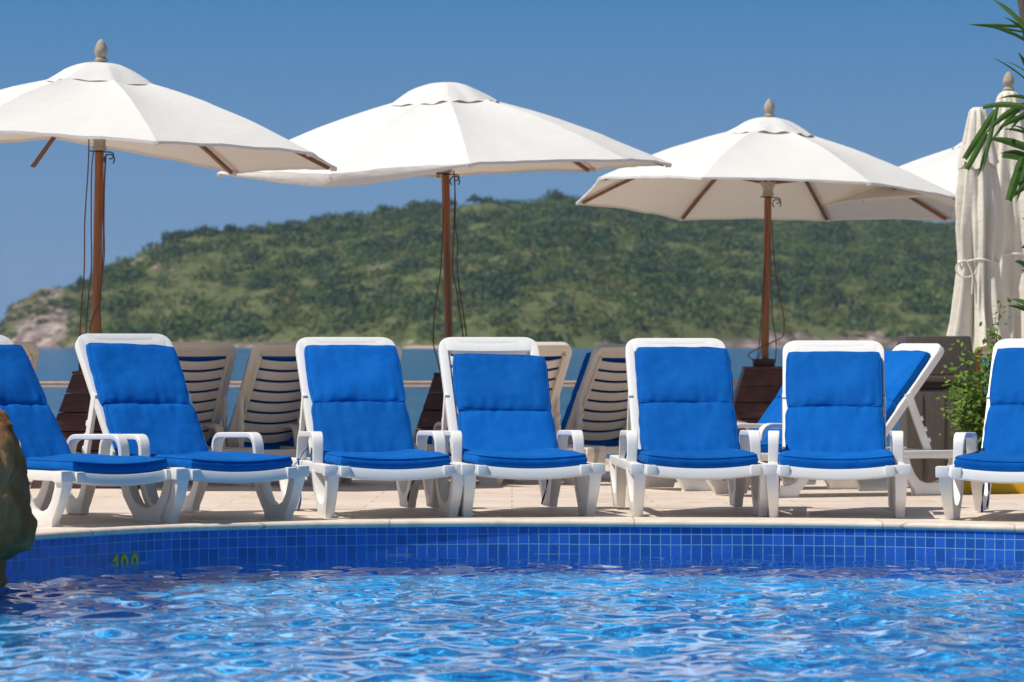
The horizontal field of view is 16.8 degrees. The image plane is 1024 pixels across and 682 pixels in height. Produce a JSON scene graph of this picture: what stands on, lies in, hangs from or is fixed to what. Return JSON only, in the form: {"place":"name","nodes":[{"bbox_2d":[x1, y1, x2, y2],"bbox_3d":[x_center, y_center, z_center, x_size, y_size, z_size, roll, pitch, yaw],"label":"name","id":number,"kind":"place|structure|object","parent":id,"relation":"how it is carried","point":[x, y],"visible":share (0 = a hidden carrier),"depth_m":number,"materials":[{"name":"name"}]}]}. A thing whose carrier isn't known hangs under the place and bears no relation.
{"place":"outdoors","nodes":[
{"label":"outdoors","id":0,"kind":"place"},
{"bbox_2d":[402,346,438,347],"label":"beach","id":1,"kind":"structure","parent":0,"point":[421,347],"depth_m":1308.95,"materials":[{"name":"beige sand"}]},
{"bbox_2d":[0,202,953,347],"bbox_3d":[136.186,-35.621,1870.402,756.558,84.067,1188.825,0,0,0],"label":"hill","id":2,"kind":"structure","parent":0,"point":[57,323],"depth_m":1445.40,"materials":[{"name":"green plant"}]},
{"bbox_2d":[76,274,82,284],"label":"crest tree","id":3,"kind":"object","parent":2,"relation":"on","point":[79,279],"visible":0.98,"depth_m":1593.75,"materials":[{"name":"green plant"}]},
{"bbox_2d":[160,230,180,242],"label":"crest tree","id":4,"kind":"object","parent":2,"relation":"on","point":[169,236],"visible":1,"depth_m":1736.38,"materials":[{"name":"green plant"}]},
{"bbox_2d":[176,225,222,236],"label":"crest tree","id":5,"kind":"object","parent":2,"relation":"on","point":[211,231],"visible":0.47,"depth_m":1763.63,"materials":[{"name":"green plant"}]},
{"bbox_2d":[223,224,238,232],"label":"crest tree","id":6,"kind":"object","parent":2,"relation":"on","point":[229,227],"visible":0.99,"depth_m":1786.12,"materials":[{"name":"green plant"}]},
{"bbox_2d":[283,219,305,228],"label":"crest tree","id":7,"kind":"object","parent":2,"relation":"on","point":[291,221],"visible":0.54,"depth_m":1825.08,"materials":[{"name":"green plant"}]},
{"bbox_2d":[371,205,396,216],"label":"crest tree","id":8,"kind":"object","parent":2,"relation":"on","point":[380,211],"visible":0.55,"depth_m":1834.02,"materials":[{"name":"green plant"}]},
{"bbox_2d":[407,200,439,210],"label":"crest tree","id":9,"kind":"object","parent":2,"relation":"on","point":[414,205],"visible":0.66,"depth_m":1836.79,"materials":[{"name":"green plant"}]},
{"bbox_2d":[450,198,457,207],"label":"crest tree","id":10,"kind":"object","parent":2,"relation":"on","point":[451,202],"visible":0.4,"depth_m":1842.41,"materials":[{"name":"green plant"}]},
{"bbox_2d":[466,194,483,202],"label":"crest tree","id":11,"kind":"object","parent":2,"relation":"on","point":[476,199],"visible":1,"depth_m":1847.86,"materials":[{"name":"green plant"}]},
{"bbox_2d":[0,188,956,347],"bbox_3d":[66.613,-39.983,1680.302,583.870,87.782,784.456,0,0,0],"label":"hillside scrub","id":12,"kind":"object","parent":2,"relation":"on","point":[552,235],"visible":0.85,"depth_m":1549.61,"materials":[{"name":"green plant"}]},
{"bbox_2d":[478,195,504,204],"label":"crest tree","id":13,"kind":"object","parent":2,"relation":"on","point":[490,199],"visible":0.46,"depth_m":1851.80,"materials":[{"name":"green plant"}]},
{"bbox_2d":[549,190,568,198],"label":"crest tree","id":14,"kind":"object","parent":2,"relation":"on","point":[559,194],"visible":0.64,"depth_m":1887.68,"materials":[{"name":"green plant"}]},
{"bbox_2d":[0,553,1023,681],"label":"pool water","id":15,"kind":"structure","parent":0,"point":[467,617],"depth_m":13.02,"materials":[{"name":"blue liquid"}]},
{"bbox_2d":[35,348,988,457],"bbox_3d":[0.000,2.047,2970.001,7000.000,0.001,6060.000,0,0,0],"label":"sea","id":16,"kind":"structure","parent":0,"point":[62,364],"depth_m":370.69,"materials":[{"name":"liquid"}]},
{"bbox_2d":[0,0,1023,324],"label":"sky","id":17,"kind":"structure","parent":0,"point":[897,83],"materials":[{"name":"blue"}]},
{"bbox_2d":[29,465,1023,525],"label":"deck","id":18,"kind":"structure","parent":0,"point":[357,498],"depth_m":19.22,"materials":[{"name":"stone"}]},
{"bbox_2d":[13,342,38,370],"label":"sun lounger","id":19,"kind":"object","parent":18,"relation":"on","point":[31,349],"visible":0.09,"depth_m":23.00,"materials":[{"name":"beige plastic"}]},
{"bbox_2d":[30,365,139,488],"bbox_3d":[-2.726,0.543,22.600,0.738,0.820,0.738,0,0,0],"label":"wooden pedestal","id":20,"kind":"object","parent":18,"relation":"on","point":[72,417],"visible":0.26,"depth_m":22.39,"materials":[{"name":"red wood"}]},
{"bbox_2d":[0,39,336,370],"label":"parasol","id":21,"kind":"object","parent":20,"relation":"in","point":[100,105],"visible":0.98,"depth_m":22.03,"materials":[{"name":"white fabric"}]},
{"bbox_2d":[0,335,183,526],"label":"sun lounger","id":22,"kind":"object","parent":18,"relation":"on","point":[48,503],"visible":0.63,"depth_m":16.64,"materials":[{"name":"white plastic"}]},
{"bbox_2d":[0,344,167,474],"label":"lounger cushion","id":23,"kind":"object","parent":22,"relation":"on","point":[24,406],"visible":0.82,"depth_m":17.28,"materials":[{"name":"blue fabric"}]},
{"bbox_2d":[63,334,308,522],"bbox_3d":[-1.687,0.422,17.444,0.728,0.922,1.492,0,0,-32],"label":"sun lounger","id":24,"kind":"object","parent":18,"relation":"on","point":[272,507],"visible":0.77,"depth_m":17.30,"materials":[{"name":"white plastic"}]},
{"bbox_2d":[86,343,292,471],"bbox_3d":[-1.642,0.338,17.389,0.588,0.659,1.299,0,0,-32],"label":"lounger cushion","id":25,"kind":"object","parent":24,"relation":"on","point":[141,389],"visible":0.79,"depth_m":17.66,"materials":[{"name":"blue fabric"}]},
{"bbox_2d":[155,342,252,486],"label":"sun lounger","id":26,"kind":"object","parent":18,"relation":"on","point":[228,350],"visible":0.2,"depth_m":23.04,"materials":[{"name":"beige plastic"}]},
{"bbox_2d":[178,356,225,431],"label":"lounger cushion","id":27,"kind":"object","parent":26,"relation":"on","point":[196,359],"visible":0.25,"depth_m":23.05,"materials":[{"name":"blue fabric"}]},
{"bbox_2d":[203,342,341,486],"bbox_3d":[-1.759,0.488,23.395,0.728,0.967,1.492,0,0,-31],"label":"sun lounger","id":28,"kind":"object","parent":18,"relation":"on","point":[250,383],"visible":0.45,"depth_m":22.99,"materials":[{"name":"beige plastic"}]},
{"bbox_2d":[205,355,300,449],"bbox_3d":[-1.809,0.405,23.480,0.587,0.695,1.241,0,0,-31],"label":"lounger cushion","id":29,"kind":"object","parent":28,"relation":"on","point":[271,446],"visible":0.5,"depth_m":23.12,"materials":[{"name":"blue fabric"}]},
{"bbox_2d":[279,342,415,485],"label":"sun lounger","id":30,"kind":"object","parent":18,"relation":"on","point":[294,428],"visible":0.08,"depth_m":23.10,"materials":[{"name":"beige plastic"}]},
{"bbox_2d":[287,429,305,445],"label":"lounger cushion","id":31,"kind":"object","parent":30,"relation":"on","point":[290,441],"visible":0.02,"depth_m":23.30,"materials":[{"name":"blue fabric"}]},
{"bbox_2d":[279,337,463,517],"bbox_3d":[-0.739,0.431,17.851,0.728,0.904,1.492,0,0,-13],"label":"sun lounger","id":32,"kind":"object","parent":18,"relation":"on","point":[325,479],"visible":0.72,"depth_m":17.50,"materials":[{"name":"white plastic"}]},
{"bbox_2d":[294,345,450,510],"bbox_3d":[-0.771,0.446,17.783,0.684,0.854,1.321,0,0,-14],"label":"lounger cushion","id":33,"kind":"object","parent":32,"relation":"on","point":[360,416],"visible":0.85,"depth_m":18.12,"materials":[{"name":"blue fabric"}]},
{"bbox_2d":[413,366,477,479],"bbox_3d":[-0.431,0.573,24.800,0.738,0.820,0.738,0,0,0],"label":"wooden pedestal","id":34,"kind":"object","parent":18,"relation":"on","point":[431,414],"visible":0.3,"depth_m":24.60,"materials":[{"name":"red wood"}]},
{"bbox_2d":[217,82,671,372],"bbox_3d":[-0.467,-0.434,24.784,3.061,2.835,3.128,0,0,-26],"label":"parasol","id":35,"kind":"object","parent":34,"relation":"in","point":[445,131],"visible":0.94,"depth_m":24.06,"materials":[{"name":"white fabric"}]},
{"bbox_2d":[414,342,594,486],"bbox_3d":[-0.100,0.489,23.414,0.728,0.967,1.492,0,0,-27],"label":"sun lounger","id":36,"kind":"object","parent":18,"relation":"on","point":[563,350],"visible":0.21,"depth_m":23.05,"materials":[{"name":"beige plastic"}]},
{"bbox_2d":[427,356,560,444],"bbox_3d":[-0.145,0.405,23.502,0.587,0.696,1.241,0,0,-27],"label":"lounger cushion","id":37,"kind":"object","parent":36,"relation":"on","point":[430,438],"visible":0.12,"depth_m":23.09,"materials":[{"name":"blue fabric"}]},
{"bbox_2d":[423,337,604,516],"bbox_3d":[-0.018,0.431,17.982,0.728,0.904,1.492,0,0,-10],"label":"sun lounger","id":38,"kind":"object","parent":18,"relation":"on","point":[587,488],"visible":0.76,"depth_m":17.95,"materials":[{"name":"white plastic"}]},
{"bbox_2d":[451,353,586,503],"bbox_3d":[-0.003,0.459,17.906,0.591,0.788,1.283,0,0,-10],"label":"lounger cushion","id":39,"kind":"object","parent":38,"relation":"on","point":[505,416],"visible":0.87,"depth_m":18.24,"materials":[{"name":"blue fabric"}]},
{"bbox_2d":[35,517,1023,539],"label":"pool coping","id":40,"kind":"object","parent":18,"relation":"on","point":[61,532],"visible":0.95,"depth_m":16.94,"materials":[{"name":"stone"}]},
{"bbox_2d":[0,409,37,582],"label":"rock","id":41,"kind":"object","parent":40,"relation":"on","point":[18,523],"visible":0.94,"depth_m":14.76,"materials":[{"name":"brown stone"}]},
{"bbox_2d":[560,344,627,462],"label":"sun lounger","id":42,"kind":"object","parent":18,"relation":"on","point":[584,394],"visible":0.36,"depth_m":24.17,"materials":[{"name":"beige plastic"}]},
{"bbox_2d":[561,352,627,446],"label":"lounger cushion","id":43,"kind":"object","parent":42,"relation":"on","point":[610,442],"visible":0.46,"depth_m":24.25,"materials":[{"name":"blue fabric"}]},
{"bbox_2d":[605,458,609,464],"bbox_3d":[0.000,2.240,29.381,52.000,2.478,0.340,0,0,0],"label":"seaside kerb","id":44,"kind":"structure","parent":18,"relation":"attached to","point":[607,460],"depth_m":29.21,"materials":[{"name":"beige stone"}]},
{"bbox_2d":[39,380,737,387],"bbox_3d":[-3.500,0.668,29.380,13.000,0.672,0.040,0,0,0],"label":"railing","id":45,"kind":"object","parent":44,"relation":"on","point":[240,382],"depth_m":29.37,"materials":[{"name":"metal"}]},
{"bbox_2d":[609,338,774,516],"bbox_3d":[0.914,0.434,17.998,0.728,0.899,1.492,0,0,-3],"label":"sun lounger","id":46,"kind":"object","parent":18,"relation":"on","point":[630,472],"visible":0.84,"depth_m":17.73,"materials":[{"name":"white plastic"}]},
{"bbox_2d":[624,346,758,468],"bbox_3d":[0.904,0.346,17.939,0.612,0.634,1.322,0,0,-3],"label":"lounger cushion","id":47,"kind":"object","parent":46,"relation":"on","point":[687,416],"visible":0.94,"depth_m":18.27,"materials":[{"name":"blue fabric"}]},
{"bbox_2d":[645,422,857,490],"bbox_3d":[1.516,0.480,22.219,1.492,0.928,0.728,0,0,-22],"label":"lounge chair","id":48,"kind":"object","parent":18,"relation":"on","point":[684,484],"visible":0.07,"depth_m":22.09,"materials":[{"name":"white plastic"}]},
{"bbox_2d":[738,385,782,439],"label":"lounger cushion","id":49,"kind":"object","parent":48,"relation":"on","point":[772,413],"visible":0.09,"depth_m":22.39,"materials":[{"name":"blue fabric"}]},
{"bbox_2d":[732,359,782,462],"bbox_3d":[2.048,0.586,28.200,0.838,0.885,0.838,0,0,0],"label":"wooden pedestal","id":50,"kind":"object","parent":18,"relation":"on","point":[753,398],"visible":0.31,"depth_m":27.99,"materials":[{"name":"red wood"}]},
{"bbox_2d":[576,98,955,385],"bbox_3d":[2.096,-0.472,28.200,3.129,3.003,3.010,0,0,0],"label":"parasol","id":51,"kind":"object","parent":50,"relation":"on","point":[768,167],"visible":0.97,"depth_m":28.16,"materials":[{"name":"white fabric"}]},
{"bbox_2d":[706,343,952,497],"bbox_3d":[1.901,0.470,20.894,1.492,0.910,0.728,0,0,-25],"label":"sun lounger","id":52,"kind":"object","parent":18,"relation":"on","point":[795,487],"visible":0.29,"depth_m":20.85,"materials":[{"name":"white plastic"}]},
{"bbox_2d":[761,350,930,452],"bbox_3d":[1.844,0.378,20.868,1.315,0.645,0.588,0,0,-25],"label":"lounger cushion","id":53,"kind":"object","parent":52,"relation":"on","point":[903,368],"visible":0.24,"depth_m":20.92,"materials":[{"name":"blue fabric"}]},
{"bbox_2d":[764,340,910,517],"bbox_3d":[1.668,0.440,17.903,0.728,0.886,1.492,0,0,5],"label":"sun lounger","id":54,"kind":"object","parent":18,"relation":"on","point":[897,473],"visible":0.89,"depth_m":17.43,"materials":[{"name":"white plastic"}]},
{"bbox_2d":[778,351,894,490],"bbox_3d":[1.658,0.439,17.846,0.600,0.769,1.324,0,0,5],"label":"lounger cushion","id":55,"kind":"object","parent":54,"relation":"on","point":[834,418],"visible":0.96,"depth_m":18.18,"materials":[{"name":"blue fabric"}]},
{"bbox_2d":[897,336,977,482],"bbox_3d":[2.890,0.466,23.600,0.504,1.000,0.504,0,0,0],"label":"litter bin","id":56,"kind":"object","parent":18,"relation":"on","point":[928,404],"visible":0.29,"depth_m":23.37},
{"bbox_2d":[946,107,1010,450],"bbox_3d":[3.376,-0.350,24.986,0.528,2.671,0.561,0,0,0],"label":"folded parasol","id":57,"kind":"object","parent":18,"relation":"on","point":[980,231],"visible":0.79,"depth_m":24.89,"materials":[{"name":"beige fabric"}]},
{"bbox_2d":[935,339,1023,519],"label":"sun lounger","id":58,"kind":"object","parent":18,"relation":"on","point":[952,478],"visible":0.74,"depth_m":17.16,"materials":[{"name":"white plastic"}]},
{"bbox_2d":[954,348,1023,512],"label":"lounger cushion","id":59,"kind":"object","parent":58,"relation":"on","point":[1003,446],"visible":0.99,"depth_m":17.77,"materials":[{"name":"blue fabric"}]},
{"bbox_2d":[963,480,1023,493],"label":"planter","id":60,"kind":"object","parent":18,"relation":"on","point":[999,488],"visible":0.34,"depth_m":21.20,"materials":[{"name":"yellow paint"}]},
{"bbox_2d":[935,297,1010,453],"bbox_3d":[2.902,0.269,21.549,0.547,1.082,0.539,0,0,36],"label":"shrub","id":61,"kind":"object","parent":60,"relation":"in","point":[974,415],"visible":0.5,"depth_m":21.52,"materials":[{"name":"green plant"}]},
{"bbox_2d":[962,0,1023,310],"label":"palm","id":62,"kind":"object","parent":60,"relation":"in","point":[1008,116],"visible":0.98,"depth_m":21.23,"materials":[{"name":"green plant"}]},
{"bbox_2d":[983,71,1023,356],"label":"folded parasol","id":63,"kind":"object","parent":18,"relation":"on","point":[1012,277],"visible":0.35,"depth_m":26.42,"materials":[{"name":"beige fabric"}]},
{"bbox_2d":[822,142,961,219],"bbox_3d":[4.144,-0.381,29.600,2.999,2.858,2.999,0,0,-14],"label":"parasol","id":64,"kind":"object","parent":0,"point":[939,169],"visible":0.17,"depth_m":28.83,"materials":[{"name":"white fabric"}]},
{"label":"pool floor","id":65,"kind":"structure","parent":0,"visible":0},
{"bbox_2d":[6,527,1023,569],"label":"pool wall","id":66,"kind":"structure","parent":65,"relation":"on","point":[76,552],"depth_m":16.91,"materials":[{"name":"blue tile"}]},
{"bbox_2d":[113,553,138,563],"bbox_3d":[-1.826,1.056,16.379,0.001,0.104,0.170,0,0,40],"label":"depth number","id":67,"kind":"object","parent":66,"relation":"attached to","point":[134,555],"visible":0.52,"depth_m":16.38,"materials":[{"name":"green paint"}]}
]}

